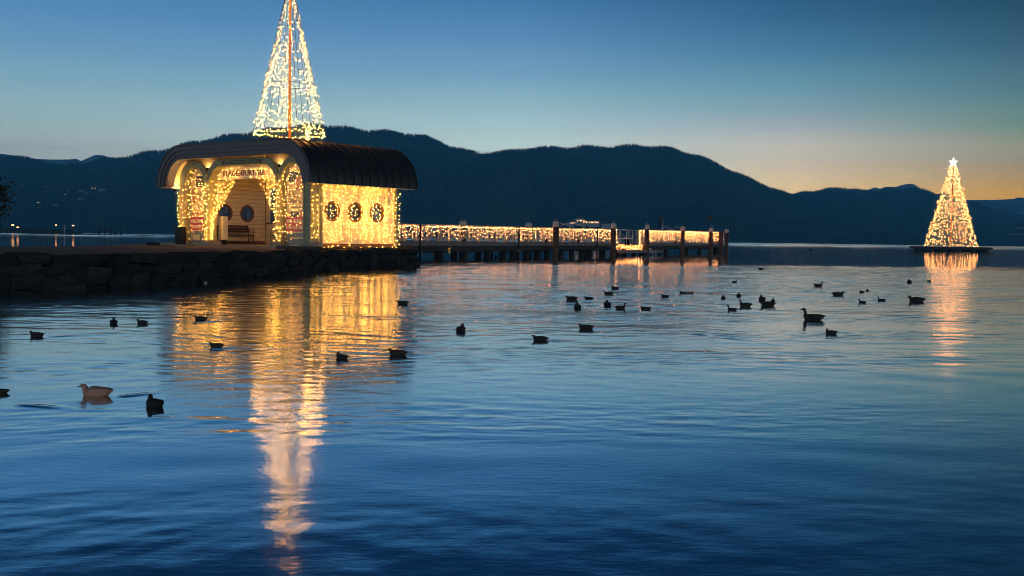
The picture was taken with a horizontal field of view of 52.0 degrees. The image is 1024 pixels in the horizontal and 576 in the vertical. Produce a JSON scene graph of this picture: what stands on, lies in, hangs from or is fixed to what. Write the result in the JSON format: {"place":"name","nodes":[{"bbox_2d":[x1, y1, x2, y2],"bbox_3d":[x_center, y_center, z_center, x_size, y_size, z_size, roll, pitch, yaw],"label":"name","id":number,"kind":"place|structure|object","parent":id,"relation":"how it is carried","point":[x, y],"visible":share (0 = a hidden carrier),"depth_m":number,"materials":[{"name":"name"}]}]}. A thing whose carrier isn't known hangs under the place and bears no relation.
{"place":"outdoors","nodes":[
{"label":"outdoors","id":0,"kind":"place"},
{"bbox_2d":[0,228,81,233],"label":"bank","id":1,"kind":"structure","parent":0,"point":[35,230],"depth_m":441.92,"materials":[{"name":"soil"}]},
{"bbox_2d":[0,154,109,163],"bbox_3d":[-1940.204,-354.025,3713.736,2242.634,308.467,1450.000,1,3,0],"label":"mountain","id":2,"kind":"structure","parent":0,"point":[67,161],"depth_m":3947.60,"materials":[{"name":"stone"}]},
{"bbox_2d":[147,242,159,245],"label":"kerb block","id":3,"kind":"structure","parent":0,"point":[153,243],"depth_m":45.57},
{"bbox_2d":[160,243,177,245],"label":"kerb block","id":4,"kind":"structure","parent":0,"point":[167,244],"depth_m":45.57,"materials":[{"name":"concrete"}]},
{"bbox_2d":[0,244,345,254],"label":"path","id":5,"kind":"structure","parent":0,"point":[111,249],"depth_m":34.08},
{"bbox_2d":[174,227,186,245],"bbox_3d":[-13.836,-2.151,43.857,0.530,0.820,0.530,1,3,0],"label":"litter bin","id":6,"kind":"object","parent":5,"relation":"on","point":[180,235],"visible":0.99,"depth_m":43.66,"materials":[{"name":"metal"}]},
{"bbox_2d":[156,137,417,247],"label":"waiting pavilion","id":7,"kind":"structure","parent":5,"relation":"on","point":[338,166],"depth_m":44.42,"materials":[{"name":"wood"}]},
{"bbox_2d":[187,172,203,236],"bbox_3d":[-14.078,-3.705,46.670,1.341,3.089,0.228,3,3,36],"label":"light net","id":8,"kind":"object","parent":7,"relation":"attached to","point":[194,202],"visible":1,"depth_m":46.67,"materials":[{"name":"yellow"}]},
{"bbox_2d":[201,184,208,239],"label":"column lights","id":9,"kind":"object","parent":7,"relation":"attached to","point":[206,209],"depth_m":46.08,"materials":[{"name":"yellow glass"}]},
{"bbox_2d":[218,211,227,244],"bbox_3d":[-12.837,-2.684,46.779,0.355,1.505,0.312,3,3,38],"label":"info stand","id":10,"kind":"object","parent":7,"relation":"on","point":[222,229],"visible":1,"depth_m":46.67,"materials":[{"name":"beige paint"}]},
{"bbox_2d":[217,225,254,243],"bbox_3d":[-12.931,-2.490,49.114,0.617,0.913,1.900,3,3,38],"label":"park bench","id":11,"kind":"object","parent":7,"relation":"on","point":[241,228],"visible":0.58,"depth_m":49.55,"materials":[{"name":"brown wood"}]},
{"bbox_2d":[210,168,273,241],"bbox_3d":[-11.460,-3.506,45.028,4.164,3.334,0.316,3,3,34],"label":"light drape","id":12,"kind":"object","parent":7,"relation":"attached to","point":[225,194],"visible":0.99,"depth_m":45.77,"materials":[{"name":"yellow plastic"}]},
{"bbox_2d":[258,168,274,240],"bbox_3d":[-10.219,-3.397,43.857,1.523,3.264,0.309,3,3,38],"label":"light drape","id":13,"kind":"object","parent":7,"relation":"attached to","point":[271,190],"visible":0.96,"depth_m":43.74,"materials":[{"name":"yellow plastic"}]},
{"bbox_2d":[273,180,280,239],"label":"column lights","id":14,"kind":"object","parent":7,"relation":"attached to","point":[277,210],"depth_m":43.12,"materials":[{"name":"yellow glass"}]},
{"bbox_2d":[249,0,331,141],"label":"light mast","id":15,"kind":"object","parent":7,"relation":"on","point":[289,42],"visible":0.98,"depth_m":43.76,"materials":[{"name":"yellow"}]},
{"bbox_2d":[281,165,302,232],"bbox_3d":[-8.895,-3.472,42.658,1.444,3.052,0.283,3,3,38],"label":"light net","id":16,"kind":"object","parent":7,"relation":"attached to","point":[291,201],"visible":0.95,"depth_m":42.72,"materials":[{"name":"yellow"}]},
{"bbox_2d":[323,184,392,247],"bbox_3d":[-6.325,-2.945,43.921,0.360,2.766,4.603,3,3,38],"label":"light curtain","id":17,"kind":"object","parent":7,"relation":"hanging from","point":[355,215],"visible":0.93,"depth_m":43.67,"materials":[{"name":"yellow plastic"}]},
{"bbox_2d":[276,246,322,249],"bbox_3d":[-7.955,-1.497,39.290,1.730,0.140,0.750,3,3,38],"label":"stone step","id":18,"kind":"object","parent":5,"relation":"on","point":[301,247],"visible":0.82,"depth_m":38.86,"materials":[{"name":"black stone"}]},
{"bbox_2d":[321,246,416,248],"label":"grass","id":19,"kind":"structure","parent":5,"relation":"on","point":[337,247],"depth_m":43.20,"materials":[{"name":"green plant"}]},
{"bbox_2d":[0,127,926,244],"bbox_3d":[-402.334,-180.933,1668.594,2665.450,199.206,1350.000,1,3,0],"label":"wooded hill","id":20,"kind":"structure","parent":0,"point":[611,198],"depth_m":1237.47,"materials":[{"name":"green plant"}]},
{"bbox_2d":[76,188,88,191],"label":"hillside house","id":21,"kind":"structure","parent":20,"relation":"on","point":[82,189],"depth_m":1284.44,"materials":[{"name":"grey"}]},
{"bbox_2d":[89,183,103,188],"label":"hillside house","id":22,"kind":"structure","parent":20,"relation":"on","point":[97,184],"depth_m":1321.05,"materials":[{"name":"grey"}]},
{"bbox_2d":[99,186,108,191],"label":"hillside house","id":23,"kind":"structure","parent":20,"relation":"on","point":[102,188],"depth_m":1266.19,"materials":[{"name":"grey"}]},
{"bbox_2d":[0,122,920,244],"bbox_3d":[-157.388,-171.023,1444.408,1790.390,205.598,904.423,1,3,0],"label":"hill forest","id":24,"kind":"object","parent":20,"relation":"on","point":[34,165],"visible":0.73,"depth_m":1339.34,"materials":[{"name":"grey"}]},
{"bbox_2d":[544,219,574,239],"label":"shore house","id":25,"kind":"structure","parent":20,"relation":"on","point":[570,222],"depth_m":985.55,"materials":[{"name":"grey"}]},
{"bbox_2d":[574,215,585,239],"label":"shore house","id":26,"kind":"structure","parent":20,"relation":"on","point":[579,220],"depth_m":983.22,"materials":[{"name":"grey"}]},
{"bbox_2d":[582,218,591,234],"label":"shore house","id":27,"kind":"structure","parent":20,"relation":"on","point":[585,222],"depth_m":983.28,"materials":[{"name":"grey"}]},
{"bbox_2d":[585,218,593,239],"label":"shore house","id":28,"kind":"structure","parent":20,"relation":"on","point":[590,222],"depth_m":983.00,"materials":[{"name":"grey"}]},
{"bbox_2d":[600,221,610,240],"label":"shore house","id":29,"kind":"structure","parent":20,"relation":"on","point":[605,225],"depth_m":983.66,"materials":[{"name":"grey"}]},
{"bbox_2d":[594,219,616,239],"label":"shore house","id":30,"kind":"structure","parent":20,"relation":"on","point":[597,222],"depth_m":983.31,"materials":[{"name":"grey"}]},
{"bbox_2d":[0,233,1023,575],"bbox_3d":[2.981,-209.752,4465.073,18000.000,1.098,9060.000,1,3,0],"label":"water","id":31,"kind":"structure","parent":0,"point":[702,431],"depth_m":7.44,"materials":[{"name":"blue liquid"}]},
{"bbox_2d":[0,388,9,393],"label":"duck","id":32,"kind":"object","parent":31,"relation":"on","point":[3,391],"visible":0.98,"depth_m":8.28},
{"bbox_2d":[29,331,43,336],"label":"duck","id":33,"kind":"object","parent":31,"relation":"on","point":[35,334],"visible":0.97,"depth_m":12.80},
{"bbox_2d":[21,233,153,235],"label":"jetty","id":34,"kind":"object","parent":31,"relation":"in","point":[84,234],"visible":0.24,"depth_m":398.39,"materials":[{"name":"brown wood"}]},
{"bbox_2d":[76,384,112,396],"bbox_3d":[-3.275,0.817,8.244,0.291,0.125,0.140,0,3,-13],"label":"duck","id":35,"kind":"object","parent":31,"relation":"on","point":[95,391],"visible":0.98,"depth_m":8.21},
{"bbox_2d":[110,317,117,323],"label":"duck","id":36,"kind":"object","parent":31,"relation":"on","point":[113,321],"visible":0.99,"depth_m":14.74},
{"bbox_2d":[137,319,147,323],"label":"duck","id":37,"kind":"object","parent":31,"relation":"on","point":[141,321],"visible":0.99,"depth_m":14.82},
{"bbox_2d":[146,394,163,407],"bbox_3d":[-2.642,0.848,7.776,0.210,0.116,0.108,3,4,40],"label":"duck","id":38,"kind":"object","parent":31,"relation":"on","point":[151,402],"visible":0.98,"depth_m":7.74},
{"bbox_2d":[194,315,207,319],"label":"duck","id":39,"kind":"object","parent":31,"relation":"on","point":[200,317],"visible":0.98,"depth_m":15.62},
{"bbox_2d":[209,342,223,347],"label":"duck","id":40,"kind":"object","parent":31,"relation":"on","point":[216,345],"visible":0.95,"depth_m":11.88},
{"bbox_2d":[336,351,348,358],"bbox_3d":[-1.778,0.714,10.996,0.174,0.096,0.089,2,3,30],"label":"duck","id":41,"kind":"object","parent":31,"relation":"on","point":[341,356],"visible":0.98,"depth_m":10.96},
{"bbox_2d":[387,348,407,355],"bbox_3d":[-1.244,0.704,11.375,0.242,0.104,0.116,3,3,36],"label":"duck","id":42,"kind":"object","parent":31,"relation":"on","point":[396,352],"visible":0.94,"depth_m":11.33},
{"bbox_2d":[396,300,408,303],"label":"duck","id":43,"kind":"object","parent":31,"relation":"on","point":[402,302],"visible":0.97,"depth_m":20.01},
{"bbox_2d":[456,323,465,331],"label":"duck","id":44,"kind":"object","parent":31,"relation":"on","point":[461,328],"visible":0.97,"depth_m":14.33},
{"bbox_2d":[459,219,466,240],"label":"mooring post","id":45,"kind":"object","parent":31,"relation":"in","point":[464,222],"visible":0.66,"depth_m":71.57,"materials":[{"name":"brown wood"}]},
{"bbox_2d":[525,221,531,254],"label":"mooring post","id":46,"kind":"object","parent":31,"relation":"in","point":[528,224],"visible":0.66,"depth_m":81.94,"materials":[{"name":"brown wood"}]},
{"bbox_2d":[532,335,548,340],"bbox_3d":[0.347,0.640,13.266,0.224,0.097,0.108,0,3,-16],"label":"duck","id":47,"kind":"object","parent":31,"relation":"on","point":[540,338],"visible":0.97,"depth_m":13.24},
{"bbox_2d":[553,221,558,257],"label":"mooring post","id":48,"kind":"object","parent":31,"relation":"in","point":[555,237],"visible":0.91,"depth_m":72.58,"materials":[{"name":"brown wood"}]},
{"bbox_2d":[397,245,724,259],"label":"landing pier","id":49,"kind":"structure","parent":31,"relation":"in","point":[488,251],"depth_m":72.08,"materials":[{"name":"brown wood"}]},
{"bbox_2d":[419,224,421,260],"bbox_3d":[-4.928,-2.394,56.433,0.140,2.081,0.175,1,3,0],"label":"edge pole","id":50,"kind":"object","parent":49,"relation":"attached to","point":[420,251],"visible":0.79,"depth_m":56.36,"materials":[{"name":"black metal"}]},
{"bbox_2d":[397,223,610,245],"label":"pier railing","id":51,"kind":"object","parent":49,"relation":"on","point":[403,242],"visible":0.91,"depth_m":65.65,"materials":[{"name":"white paint"}]},
{"bbox_2d":[402,225,610,240],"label":"icicle lights","id":52,"kind":"object","parent":51,"relation":"attached to","point":[506,229],"visible":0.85,"depth_m":68.00,"materials":[{"name":"yellow"}]},
{"bbox_2d":[518,226,519,257],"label":"edge pole","id":53,"kind":"object","parent":49,"relation":"attached to","point":[518,239],"visible":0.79,"depth_m":68.25,"materials":[{"name":"black metal"}]},
{"bbox_2d":[397,225,689,244],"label":"lights","id":54,"kind":"object","parent":49,"relation":"on","point":[560,231],"visible":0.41,"depth_m":78.43,"materials":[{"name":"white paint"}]},
{"bbox_2d":[552,223,569,245],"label":"bow handrail","id":55,"kind":"object","parent":49,"relation":"on","point":[569,233],"visible":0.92,"depth_m":77.06,"materials":[{"name":"silver metal"}]},
{"bbox_2d":[560,223,583,245],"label":"bow handrail","id":56,"kind":"object","parent":49,"relation":"on","point":[577,224],"visible":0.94,"depth_m":78.59,"materials":[{"name":"silver metal"}]},
{"bbox_2d":[596,227,597,255],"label":"edge pole","id":57,"kind":"object","parent":49,"relation":"attached to","point":[597,243],"visible":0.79,"depth_m":82.03,"materials":[{"name":"black metal"}]},
{"bbox_2d":[616,229,632,245],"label":"tube gate","id":58,"kind":"structure","parent":49,"relation":"on","point":[626,238],"depth_m":91.14,"materials":[{"name":"silver metal"}]},
{"bbox_2d":[617,248,662,254],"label":"boarding step","id":59,"kind":"object","parent":49,"relation":"attached to","point":[641,251],"visible":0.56,"depth_m":90.37,"materials":[{"name":"white paint"}]},
{"bbox_2d":[658,216,663,242],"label":"signal lamp","id":60,"kind":"object","parent":49,"relation":"on","point":[660,218],"visible":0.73,"depth_m":106.02,"materials":[{"name":"black metal"}]},
{"bbox_2d":[638,230,723,245],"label":"pier railing","id":61,"kind":"object","parent":49,"relation":"on","point":[704,238],"visible":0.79,"depth_m":104.14,"materials":[{"name":"white paint"}]},
{"bbox_2d":[639,230,715,241],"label":"icicle lights","id":62,"kind":"object","parent":61,"relation":"attached to","point":[676,233],"visible":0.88,"depth_m":104.94,"materials":[{"name":"yellow"}]},
{"bbox_2d":[713,231,722,252],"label":"end fender","id":63,"kind":"object","parent":49,"relation":"attached to","point":[720,239],"visible":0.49,"depth_m":120.08,"materials":[{"name":"brown wood"}]},
{"bbox_2d":[564,295,577,299],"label":"duck","id":64,"kind":"object","parent":31,"relation":"on","point":[571,297],"visible":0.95,"depth_m":22.22},
{"bbox_2d":[574,302,580,308],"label":"duck","id":65,"kind":"object","parent":31,"relation":"on","point":[577,306],"visible":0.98,"depth_m":19.45},
{"bbox_2d":[578,324,593,328],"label":"duck","id":66,"kind":"object","parent":31,"relation":"on","point":[585,326],"visible":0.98,"depth_m":14.99},
{"bbox_2d":[604,300,610,305],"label":"duck","id":67,"kind":"object","parent":31,"relation":"on","point":[606,303],"visible":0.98,"depth_m":20.20},
{"bbox_2d":[610,221,615,255],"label":"mooring post","id":68,"kind":"object","parent":31,"relation":"in","point":[613,239],"visible":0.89,"depth_m":83.82,"materials":[{"name":"brown wood"}]},
{"bbox_2d":[615,303,626,308],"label":"duck","id":69,"kind":"object","parent":31,"relation":"on","point":[620,307],"visible":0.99,"depth_m":19.51},
{"bbox_2d":[640,306,650,309],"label":"duck","id":70,"kind":"object","parent":31,"relation":"on","point":[645,308],"visible":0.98,"depth_m":19.32},
{"bbox_2d":[644,223,649,254],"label":"mooring post","id":71,"kind":"object","parent":31,"relation":"in","point":[647,228],"visible":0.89,"depth_m":92.14,"materials":[{"name":"brown wood"}]},
{"bbox_2d":[680,226,684,253],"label":"mooring post","id":72,"kind":"object","parent":31,"relation":"in","point":[682,247],"visible":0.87,"depth_m":103.00,"materials":[{"name":"brown wood"}]},
{"bbox_2d":[709,228,712,252],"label":"mooring post","id":73,"kind":"object","parent":31,"relation":"in","point":[710,240],"visible":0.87,"depth_m":113.60,"materials":[{"name":"brown wood"}]},
{"bbox_2d":[724,229,728,252],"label":"mooring post","id":74,"kind":"object","parent":31,"relation":"in","point":[726,239],"visible":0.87,"depth_m":120.49,"materials":[{"name":"brown wood"}]},
{"bbox_2d":[737,299,751,306],"bbox_3d":[4.616,0.311,20.809,0.291,0.176,0.134,0,3,-18],"label":"duck","id":75,"kind":"object","parent":31,"relation":"on","point":[745,304],"visible":0.98,"depth_m":20.77},
{"bbox_2d":[759,300,775,305],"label":"duck","id":76,"kind":"object","parent":31,"relation":"on","point":[767,303],"visible":0.97,"depth_m":21.04},
{"bbox_2d":[800,308,824,319],"bbox_3d":[4.978,0.452,17.405,0.412,0.249,0.190,0,3,-19],"label":"duck","id":77,"kind":"object","parent":31,"relation":"on","point":[813,316],"visible":0.96,"depth_m":17.36},
{"bbox_2d":[825,328,837,333],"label":"duck","id":78,"kind":"object","parent":31,"relation":"on","point":[830,332],"visible":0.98,"depth_m":14.77},
{"bbox_2d":[832,291,845,295],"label":"duck","id":79,"kind":"object","parent":31,"relation":"on","point":[838,293],"visible":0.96,"depth_m":25.63},
{"bbox_2d":[908,296,925,301],"bbox_3d":[8.969,0.263,23.332,0.422,0.182,0.203,2,3,21],"label":"duck","id":80,"kind":"object","parent":31,"relation":"on","point":[916,299],"visible":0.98,"depth_m":23.26},
{"bbox_2d":[910,157,992,251],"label":"floating light tree","id":81,"kind":"object","parent":31,"relation":"on","point":[927,247],"visible":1,"depth_m":200.21,"materials":[{"name":"yellow plastic"}]},
{"bbox_2d":[0,0,1023,199],"label":"sky","id":82,"kind":"structure","parent":0,"point":[791,96],"materials":[{"name":"blue"}]},
{"bbox_2d":[869,184,917,190],"bbox_3d":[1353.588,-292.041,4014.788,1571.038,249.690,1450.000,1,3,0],"label":"rocky peak","id":83,"kind":"structure","parent":0,"point":[900,186],"depth_m":4244.68,"materials":[{"name":"grey stone"}]},
{"bbox_2d":[800,190,1023,246],"bbox_3d":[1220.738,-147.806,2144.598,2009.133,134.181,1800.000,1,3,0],"label":"hill","id":84,"kind":"structure","parent":0,"point":[1001,222],"depth_m":1625.71,"materials":[{"name":"green plant"}]},
{"bbox_2d":[792,186,989,245],"bbox_3d":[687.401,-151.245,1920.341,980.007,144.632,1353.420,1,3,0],"label":"hill forest","id":85,"kind":"object","parent":84,"relation":"on","point":[820,200],"visible":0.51,"depth_m":1796.32,"materials":[{"name":"grey"}]},
{"bbox_2d":[956,197,1023,214],"bbox_3d":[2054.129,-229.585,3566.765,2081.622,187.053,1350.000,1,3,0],"label":"distant range","id":86,"kind":"structure","parent":0,"point":[1016,205],"depth_m":3627.21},
{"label":"quay","id":87,"kind":"structure","parent":0,"visible":0},
{"bbox_2d":[0,177,22,230],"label":"shore tree","id":88,"kind":"object","parent":87,"relation":"on","point":[3,189],"visible":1,"depth_m":33.26,"materials":[{"name":"black plant"}]},
{"bbox_2d":[0,246,419,290],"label":"quay wall","id":89,"kind":"structure","parent":87,"relation":"on","point":[31,271],"depth_m":26.80,"materials":[{"name":"stone"}]}
]}

